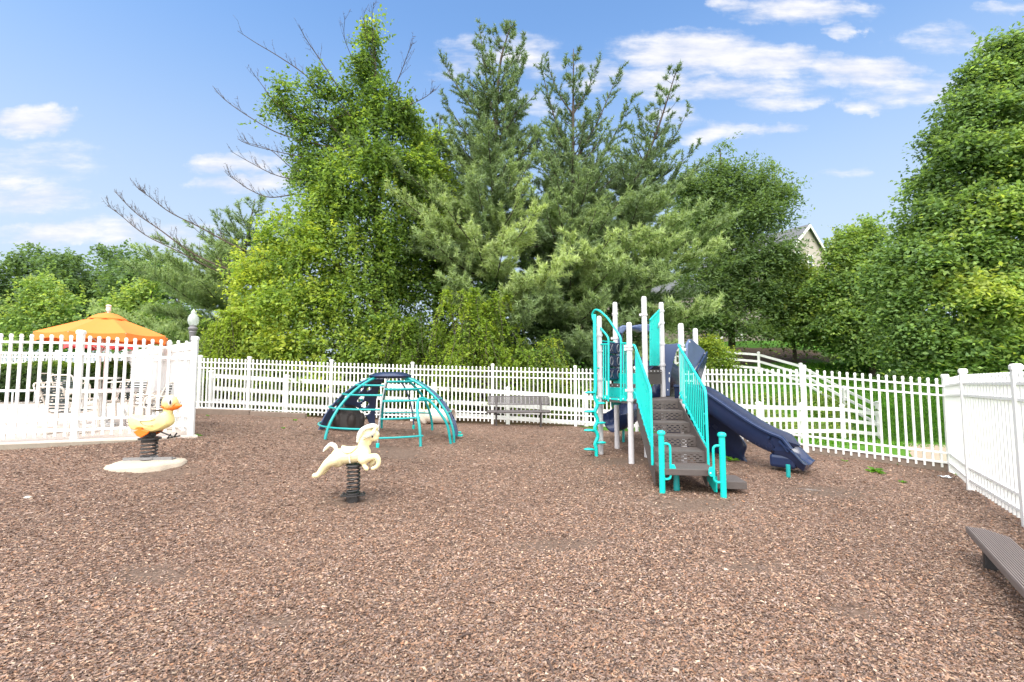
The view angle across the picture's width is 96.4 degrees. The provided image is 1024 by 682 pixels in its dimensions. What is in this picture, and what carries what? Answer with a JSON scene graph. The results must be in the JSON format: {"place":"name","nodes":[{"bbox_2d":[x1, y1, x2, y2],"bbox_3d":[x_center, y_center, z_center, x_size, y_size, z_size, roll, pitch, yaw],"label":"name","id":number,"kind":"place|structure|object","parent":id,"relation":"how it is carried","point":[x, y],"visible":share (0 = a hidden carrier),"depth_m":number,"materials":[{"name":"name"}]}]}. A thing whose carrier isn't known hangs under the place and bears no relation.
{"place":"outdoors","nodes":[
{"label":"outdoors","id":0,"kind":"place"},
{"bbox_2d":[0,400,197,444],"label":"pool deck","id":1,"kind":"structure","parent":0,"point":[60,437],"depth_m":8.70,"materials":[{"name":"concrete"}]},
{"bbox_2d":[0,389,35,403],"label":"pool lounger","id":2,"kind":"object","parent":1,"relation":"on","point":[14,390],"visible":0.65,"depth_m":12.86,"materials":[{"name":"white plastic"}]},
{"bbox_2d":[40,373,72,404],"bbox_3d":[-12.932,1.350,13.028,0.683,0.878,0.574,1,-4,-7],"label":"strap chair","id":3,"kind":"object","parent":1,"relation":"on","point":[42,376],"visible":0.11,"depth_m":12.83,"materials":[{"name":"white plastic"}]},
{"bbox_2d":[33,382,82,426],"bbox_3d":[-9.241,1.278,9.343,0.683,0.878,0.574,0,-4,7],"label":"strap chair","id":4,"kind":"object","parent":1,"relation":"on","point":[34,388],"visible":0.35,"depth_m":9.16,"materials":[{"name":"white plastic"}]},
{"bbox_2d":[0,360,130,401],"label":"hedge","id":5,"kind":"object","parent":1,"relation":"on","point":[23,380],"visible":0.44,"depth_m":13.55,"materials":[{"name":"green plant"}]},
{"bbox_2d":[40,386,99,434],"bbox_3d":[-8.127,1.255,8.389,0.574,0.878,0.683,-1,-4,8],"label":"strap chair","id":6,"kind":"object","parent":1,"relation":"on","point":[61,398],"visible":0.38,"depth_m":8.21,"materials":[{"name":"white plastic"}]},
{"bbox_2d":[50,374,90,407],"bbox_3d":[-11.846,1.332,12.263,0.574,0.878,0.683,1,-4,-9],"label":"strap chair","id":7,"kind":"object","parent":1,"relation":"on","point":[72,377],"visible":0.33,"depth_m":12.04,"materials":[{"name":"white plastic"}]},
{"bbox_2d":[63,341,132,403],"bbox_3d":[-11.958,0.698,13.284,1.489,2.190,1.489,-1,-4,11],"label":"patio umbrella","id":8,"kind":"object","parent":1,"relation":"on","point":[94,347],"visible":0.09,"depth_m":13.25,"materials":[{"name":"red fabric"}]},
{"bbox_2d":[0,330,199,439],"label":"picket fence","id":9,"kind":"object","parent":1,"relation":"on","point":[75,418],"visible":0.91,"depth_m":7.82,"materials":[{"name":"white plastic"}]},
{"bbox_2d":[33,305,167,427],"bbox_3d":[-8.217,0.487,9.239,1.952,2.452,1.952,-1,-4,11],"label":"patio umbrella","id":10,"kind":"object","parent":1,"relation":"on","point":[104,326],"visible":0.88,"depth_m":8.88,"materials":[{"name":"orange fabric"}]},
{"bbox_2d":[65,388,138,427],"bbox_3d":[-8.217,1.335,9.179,1.120,0.737,1.120,0,-4,0],"label":"patio table","id":11,"kind":"object","parent":1,"relation":"on","point":[109,390],"visible":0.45,"depth_m":8.97,"materials":[{"name":"white plastic"}]},
{"bbox_2d":[83,377,121,399],"bbox_3d":[-11.958,1.415,13.233,1.000,0.737,1.000,0,-4,0],"label":"patio table","id":12,"kind":"object","parent":1,"relation":"on","point":[93,378],"visible":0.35,"depth_m":13.06,"materials":[{"name":"white plastic"}]},
{"bbox_2d":[107,376,131,404],"bbox_3d":[-11.039,1.351,12.964,0.683,0.878,0.574,2,-4,-21],"label":"strap chair","id":13,"kind":"object","parent":1,"relation":"on","point":[125,393],"visible":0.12,"depth_m":12.75,"materials":[{"name":"white plastic"}]},
{"bbox_2d":[107,379,147,419],"bbox_3d":[-8.589,1.298,10.206,0.574,0.878,0.683,1,-4,-17],"label":"strap chair","id":14,"kind":"object","parent":1,"relation":"on","point":[135,397],"visible":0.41,"depth_m":10.38,"materials":[{"name":"white plastic"}]},
{"bbox_2d":[126,382,173,425],"bbox_3d":[-7.284,1.278,9.320,0.683,0.878,0.574,1,-4,-13],"label":"strap chair","id":15,"kind":"object","parent":1,"relation":"on","point":[152,405],"visible":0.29,"depth_m":9.13,"materials":[{"name":"white plastic"}]},
{"bbox_2d":[150,390,161,417],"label":"strap chair","id":16,"kind":"object","parent":1,"relation":"on","point":[153,401],"visible":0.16,"depth_m":9.71,"materials":[{"name":"white plastic"}]},
{"bbox_2d":[142,394,178,429],"bbox_3d":[-6.799,1.273,8.988,0.574,0.878,0.683,-4,-5,43],"label":"strap chair","id":17,"kind":"object","parent":1,"relation":"on","point":[153,397],"visible":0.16,"depth_m":8.90,"materials":[{"name":"white plastic"}]},
{"bbox_2d":[419,409,455,423],"bbox_3d":[-2.245,2.266,13.783,1.071,0.475,0.696,0,-4,0],"label":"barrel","id":18,"kind":"object","parent":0,"point":[436,418],"visible":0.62,"depth_m":13.65,"materials":[{"name":"beige plastic"}]},
{"bbox_2d":[0,414,1023,681],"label":"mulch ground","id":19,"kind":"structure","parent":0,"point":[384,450],"depth_m":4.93,"materials":[{"name":"brown wood"}]},
{"bbox_2d":[103,395,187,472],"bbox_3d":[-5.507,1.395,6.934,0.976,1.139,0.831,0,-4,0],"label":"spring duck","id":20,"kind":"object","parent":19,"relation":"on","point":[148,429],"visible":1,"depth_m":6.91},
{"bbox_2d":[195,408,250,414],"bbox_3d":[-8.972,2.217,14.205,1.715,0.249,0.140,0,-4,2],"label":"timber edging","id":21,"kind":"object","parent":19,"relation":"on","point":[220,411],"visible":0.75,"depth_m":14.14,"materials":[{"name":"wood"}]},
{"bbox_2d":[249,411,306,417],"bbox_3d":[-7.216,2.283,14.125,1.770,0.236,0.140,0,-4,3],"label":"timber edging","id":22,"kind":"object","parent":19,"relation":"on","point":[279,414],"visible":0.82,"depth_m":14.06,"materials":[{"name":"wood"}]},
{"bbox_2d":[326,404,364,430],"bbox_3d":[-4.086,2.068,11.233,0.939,1.036,0.807,0,-4,0],"label":"climbing boulder","id":23,"kind":"object","parent":19,"relation":"on","point":[348,419],"visible":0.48,"depth_m":10.96,"materials":[{"name":"grey stone"}]},
{"bbox_2d":[312,423,380,502],"bbox_3d":[-2.138,1.602,6.003,0.884,1.019,0.340,0,-4,0],"label":"spring horse","id":24,"kind":"object","parent":19,"relation":"on","point":[350,457],"visible":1,"depth_m":5.93},
{"bbox_2d":[317,372,462,447],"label":"climbing dome","id":25,"kind":"structure","parent":19,"relation":"on","point":[353,394],"depth_m":10.44,"materials":[{"name":"metal"}]},
{"bbox_2d":[458,632,471,637],"bbox_3d":[-0.295,1.847,2.879,0.091,0.017,0.013,2,-4,-23],"label":"stick","id":26,"kind":"object","parent":19,"relation":"on","point":[464,634],"visible":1,"depth_m":2.87,"materials":[{"name":"brown wood"}]},
{"bbox_2d":[486,396,550,426],"bbox_3d":[0.194,2.131,13.523,1.883,0.995,0.540,0,-4,0],"label":"bench","id":27,"kind":"object","parent":19,"relation":"on","point":[519,400],"visible":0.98,"depth_m":13.73,"materials":[{"name":"grey metal"}]},
{"bbox_2d":[542,656,553,673],"bbox_3d":[0.210,1.824,2.581,0.021,0.017,0.161,1,-4,-18],"label":"stick","id":28,"kind":"object","parent":19,"relation":"on","point":[549,663],"visible":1,"depth_m":2.58,"materials":[{"name":"brown wood"}]},
{"bbox_2d":[587,608,602,612],"bbox_3d":[0.579,1.871,3.183,0.121,0.017,0.019,-2,-5,28],"label":"stick","id":29,"kind":"object","parent":19,"relation":"on","point":[594,609],"visible":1,"depth_m":3.18,"materials":[{"name":"brown wood"}]},
{"bbox_2d":[584,296,815,497],"bbox_3d":[3.091,0.828,9.267,3.414,3.440,6.033,1,-4,-13],"label":"play structure","id":30,"kind":"object","parent":19,"relation":"on","point":[697,421],"visible":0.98,"depth_m":8.44,"materials":[{"name":"teal metal"}]},
{"bbox_2d":[726,456,738,460],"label":"weed","id":31,"kind":"object","parent":19,"relation":"on","point":[733,459],"visible":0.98,"depth_m":8.54,"materials":[{"name":"green plant"}]},
{"bbox_2d":[865,466,886,473],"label":"weed","id":32,"kind":"object","parent":19,"relation":"on","point":[877,470],"visible":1,"depth_m":7.96,"materials":[{"name":"green plant"}]},
{"bbox_2d":[966,526,1023,597],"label":"plank bench","id":33,"kind":"object","parent":19,"relation":"on","point":[1003,554],"visible":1,"depth_m":3.66,"materials":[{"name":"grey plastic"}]},
{"bbox_2d":[0,0,1023,370],"label":"sky","id":34,"kind":"structure","parent":0,"point":[96,96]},
{"bbox_2d":[207,341,944,456],"bbox_3d":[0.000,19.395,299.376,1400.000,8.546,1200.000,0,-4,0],"label":"ground","id":35,"kind":"structure","parent":0,"point":[752,348],"depth_m":24.39,"materials":[{"name":"green plant"}]},
{"bbox_2d":[0,261,14,321],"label":"woodland tree","id":36,"kind":"object","parent":35,"relation":"on","point":[3,298],"visible":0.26,"depth_m":59.59,"materials":[{"name":"green plant"}]},
{"bbox_2d":[0,241,54,361],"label":"woodland tree","id":37,"kind":"object","parent":35,"relation":"on","point":[14,262],"visible":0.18,"depth_m":61.54,"materials":[{"name":"green plant"}]},
{"bbox_2d":[0,264,91,361],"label":"young tree","id":38,"kind":"object","parent":35,"relation":"on","point":[45,310],"visible":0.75,"depth_m":32.45,"materials":[{"name":"green plant"}]},
{"bbox_2d":[0,249,97,359],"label":"woodland tree","id":39,"kind":"object","parent":35,"relation":"on","point":[60,268],"visible":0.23,"depth_m":59.72,"materials":[{"name":"green plant"}]},
{"bbox_2d":[1,350,122,363],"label":"picket fence","id":40,"kind":"object","parent":35,"relation":"on","point":[55,357],"visible":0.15,"depth_m":15.01,"materials":[{"name":"white plastic"}]},
{"bbox_2d":[23,247,108,360],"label":"woodland tree","id":41,"kind":"object","parent":35,"relation":"on","point":[86,350],"visible":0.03,"depth_m":63.97,"materials":[{"name":"green plant"}]},
{"bbox_2d":[0,438,195,449],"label":"deck kerb","id":42,"kind":"structure","parent":35,"relation":"on","point":[23,446],"depth_m":7.54,"materials":[{"name":"concrete"}]},
{"bbox_2d":[54,238,153,360],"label":"woodland tree","id":43,"kind":"object","parent":35,"relation":"on","point":[107,255],"visible":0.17,"depth_m":60.99,"materials":[{"name":"green plant"}]},
{"bbox_2d":[66,264,173,358],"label":"young tree","id":44,"kind":"object","parent":35,"relation":"on","point":[130,300],"visible":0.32,"depth_m":30.72,"materials":[{"name":"green plant"}]},
{"bbox_2d":[82,243,169,351],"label":"woodland tree","id":45,"kind":"object","parent":35,"relation":"on","point":[120,274],"visible":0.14,"depth_m":56.17,"materials":[{"name":"green plant"}]},
{"bbox_2d":[122,341,191,431],"bbox_3d":[-9.162,1.118,11.506,9.337,2.175,0.098,-4,-6,44],"label":"picket fence","id":46,"kind":"object","parent":35,"relation":"on","point":[163,370],"visible":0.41,"depth_m":9.88,"materials":[{"name":"white plastic"}]},
{"bbox_2d":[113,250,208,351],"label":"woodland tree","id":47,"kind":"object","parent":35,"relation":"on","point":[177,303],"visible":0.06,"depth_m":54.78,"materials":[{"name":"green plant"}]},
{"bbox_2d":[187,309,198,341],"bbox_3d":[-11.136,0.667,15.892,0.344,3.591,0.344,0,-4,0],"label":"lamp post","id":48,"kind":"object","parent":35,"relation":"on","point":[193,320],"visible":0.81,"depth_m":15.88,"materials":[{"name":"white glass"}]},
{"bbox_2d":[86,195,348,377],"bbox_3d":[-15.591,-3.031,27.031,13.309,12.118,12.313,0,-4,0],"label":"pine tree","id":49,"kind":"object","parent":35,"relation":"on","point":[200,291],"visible":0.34,"depth_m":24.10,"materials":[{"name":"green plant"}]},
{"bbox_2d":[180,308,270,407],"bbox_3d":[-10.652,0.667,16.968,3.645,3.722,2.757,1,-4,-11],"label":"arching shrub","id":50,"kind":"object","parent":35,"relation":"on","point":[224,338],"visible":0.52,"depth_m":16.57,"materials":[{"name":"green plant"}]},
{"bbox_2d":[101,2,449,411],"bbox_3d":[-9.326,-5.230,18.303,13.356,18.316,6.541,0,-4,0],"label":"vine covered tree","id":51,"kind":"object","parent":35,"relation":"on","point":[324,182],"visible":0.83,"depth_m":18.05,"materials":[{"name":"green plant"}]},
{"bbox_2d":[260,377,348,415],"bbox_3d":[-6.928,2.243,15.975,3.693,2.028,2.013,3,-5,-34],"label":"shrub","id":52,"kind":"object","parent":35,"relation":"on","point":[324,398],"visible":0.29,"depth_m":15.83,"materials":[{"name":"green plant"}]},
{"bbox_2d":[196,355,576,425],"bbox_3d":[-4.046,1.651,14.306,12.066,2.443,0.204,0,-4,4],"label":"picket fence","id":53,"kind":"object","parent":35,"relation":"on","point":[199,399],"visible":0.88,"depth_m":14.42,"materials":[{"name":"white plastic"}]},
{"bbox_2d":[358,384,422,417],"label":"shrub","id":54,"kind":"object","parent":35,"relation":"on","point":[390,405],"visible":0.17,"depth_m":15.78,"materials":[{"name":"green plant"}]},
{"bbox_2d":[364,312,482,414],"bbox_3d":[-3.245,0.863,16.698,4.239,3.799,3.980,2,-5,-32],"label":"arching shrub","id":55,"kind":"object","parent":35,"relation":"on","point":[412,341],"visible":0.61,"depth_m":16.34,"materials":[{"name":"green plant"}]},
{"bbox_2d":[384,112,479,378],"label":"pine tree","id":56,"kind":"object","parent":35,"relation":"on","point":[444,117],"visible":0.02,"depth_m":24.14,"materials":[{"name":"green plant"}]},
{"bbox_2d":[354,125,525,393],"bbox_3d":[-2.916,-3.557,20.336,8.485,13.570,5.328,0,-4,0],"label":"understorey tree","id":57,"kind":"object","parent":35,"relation":"on","point":[403,300],"visible":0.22,"depth_m":19.93,"materials":[{"name":"green plant"}]},
{"bbox_2d":[414,385,478,418],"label":"shrub","id":58,"kind":"object","parent":35,"relation":"on","point":[462,397],"visible":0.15,"depth_m":15.80,"materials":[{"name":"green plant"}]},
{"bbox_2d":[339,17,582,395],"bbox_3d":[-0.770,-6.482,20.467,9.719,18.775,9.841,-2,-5,29],"label":"pine tree","id":59,"kind":"object","parent":35,"relation":"on","point":[482,166],"visible":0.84,"depth_m":19.10,"materials":[{"name":"green plant"}]},
{"bbox_2d":[402,286,553,413],"bbox_3d":[-1.363,0.414,16.504,4.847,4.743,4.662,2,-5,-29],"label":"arching shrub","id":60,"kind":"object","parent":35,"relation":"on","point":[487,333],"visible":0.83,"depth_m":15.99,"materials":[{"name":"green plant"}]},
{"bbox_2d":[497,329,587,417],"bbox_3d":[0.987,1.188,16.563,3.530,3.297,3.235,1,-4,-14],"label":"arching shrub","id":61,"kind":"object","parent":35,"relation":"on","point":[543,359],"visible":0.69,"depth_m":16.25,"materials":[{"name":"green plant"}]},
{"bbox_2d":[207,370,879,439],"bbox_3d":[2.840,2.646,15.626,25.770,3.316,3.222,1,-4,-9],"label":"rail fence","id":62,"kind":"object","parent":35,"relation":"on","point":[877,423],"visible":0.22,"depth_m":15.12,"materials":[{"name":"white plastic"}]},
{"bbox_2d":[522,387,593,424],"bbox_3d":[1.574,2.403,15.917,2.692,1.768,2.085,-4,-5,41],"label":"shrub","id":63,"kind":"object","parent":35,"relation":"on","point":[556,404],"visible":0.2,"depth_m":15.60,"materials":[{"name":"green plant"}]},
{"bbox_2d":[470,256,678,383],"bbox_3d":[2.597,-0.369,20.428,9.706,7.449,5.518,0,-4,0],"label":"understorey tree","id":64,"kind":"object","parent":35,"relation":"on","point":[536,331],"visible":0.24,"depth_m":19.33,"materials":[{"name":"green plant"}]},
{"bbox_2d":[482,46,683,388],"bbox_3d":[2.542,-5.813,21.498,10.208,17.672,10.196,-1,-4,20],"label":"pine tree","id":65,"kind":"object","parent":35,"relation":"on","point":[597,267],"visible":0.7,"depth_m":19.53,"materials":[{"name":"green plant"}]},
{"bbox_2d":[561,380,613,420],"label":"shrub","id":66,"kind":"object","parent":35,"relation":"on","point":[588,387],"visible":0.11,"depth_m":16.06,"materials":[{"name":"green plant"}]},
{"bbox_2d":[548,58,742,382],"bbox_3d":[5.578,-5.686,21.788,7.972,17.563,10.086,2,-4,-21],"label":"pine tree","id":67,"kind":"object","parent":35,"relation":"on","point":[653,257],"visible":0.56,"depth_m":20.07,"materials":[{"name":"green plant"}]},
{"bbox_2d":[580,278,741,341],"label":"row house","id":68,"kind":"structure","parent":35,"relation":"on","point":[655,288],"depth_m":39.39,"materials":[{"name":"beige"}]},
{"bbox_2d":[576,365,808,452],"bbox_3d":[4.314,1.700,11.951,0.740,2.121,6.015,4,-6,-45],"label":"picket fence","id":69,"kind":"object","parent":35,"relation":"on","point":[802,384],"visible":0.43,"depth_m":10.42,"materials":[{"name":"white plastic"}]},
{"bbox_2d":[698,333,746,401],"bbox_3d":[8.812,1.641,19.895,2.498,4.120,2.228,-1,-4,17],"label":"bush","id":70,"kind":"object","parent":35,"relation":"on","point":[712,347],"visible":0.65,"depth_m":19.64,"materials":[{"name":"green plant"}]},
{"bbox_2d":[656,131,818,363],"bbox_3d":[14.928,-6.157,31.104,12.018,16.324,8.329,0,-4,0],"label":"locust tree","id":71,"kind":"object","parent":35,"relation":"on","point":[760,199],"visible":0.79,"depth_m":29.69,"materials":[{"name":"green plant"}]},
{"bbox_2d":[703,224,826,340],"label":"gabled house","id":72,"kind":"structure","parent":35,"relation":"on","point":[811,234],"depth_m":53.57,"materials":[{"name":"beige"}]},
{"bbox_2d":[576,361,954,464],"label":"lawn grass","id":73,"kind":"structure","parent":35,"relation":"on","point":[862,438],"depth_m":23.53,"materials":[{"name":"green plant"}]},
{"bbox_2d":[674,349,878,426],"bbox_3d":[14.667,2.455,25.640,3.478,4.614,10.513,3,-5,-35],"label":"rail fence","id":74,"kind":"object","parent":35,"relation":"on","point":[844,390],"visible":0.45,"depth_m":25.54,"materials":[{"name":"white plastic"}]},
{"bbox_2d":[725,390,855,437],"bbox_3d":[11.289,3.163,19.982,5.972,1.735,12.877,-3,-5,36],"label":"ground cover","id":75,"kind":"object","parent":35,"relation":"on","point":[823,425],"visible":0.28,"depth_m":21.58,"materials":[{"name":"green plant"}]},
{"bbox_2d":[741,251,847,368],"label":"tree","id":76,"kind":"object","parent":35,"relation":"on","point":[791,328],"visible":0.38,"depth_m":29.41,"materials":[{"name":"green plant"}]},
{"bbox_2d":[788,212,927,380],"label":"maple tree","id":77,"kind":"object","parent":35,"relation":"on","point":[843,253],"visible":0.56,"depth_m":26.95,"materials":[{"name":"green plant"}]},
{"bbox_2d":[809,446,947,471],"bbox_3d":[7.263,2.368,9.186,2.339,0.392,0.140,-2,-4,24],"label":"timber edging","id":78,"kind":"object","parent":35,"relation":"on","point":[928,465],"visible":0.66,"depth_m":9.07,"materials":[{"name":"wood"}]},
{"bbox_2d":[805,370,954,473],"bbox_3d":[7.276,1.666,9.153,2.334,2.188,0.098,-2,-4,24],"label":"picket fence","id":79,"kind":"object","parent":35,"relation":"on","point":[911,393],"visible":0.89,"depth_m":9.09,"materials":[{"name":"white plastic"}]},
{"bbox_2d":[837,16,1023,417],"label":"maple tree","id":80,"kind":"object","parent":35,"relation":"on","point":[938,272],"visible":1,"depth_m":16.54,"materials":[{"name":"green plant"}]},
{"bbox_2d":[944,364,1023,527],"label":"picket fence","id":81,"kind":"object","parent":35,"relation":"on","point":[985,417],"visible":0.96,"depth_m":6.03,"materials":[{"name":"white plastic"}]},
{"bbox_2d":[903,443,946,460],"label":"path","id":82,"kind":"structure","parent":0,"point":[928,455],"depth_m":11.12,"materials":[{"name":"concrete"}]}
]}

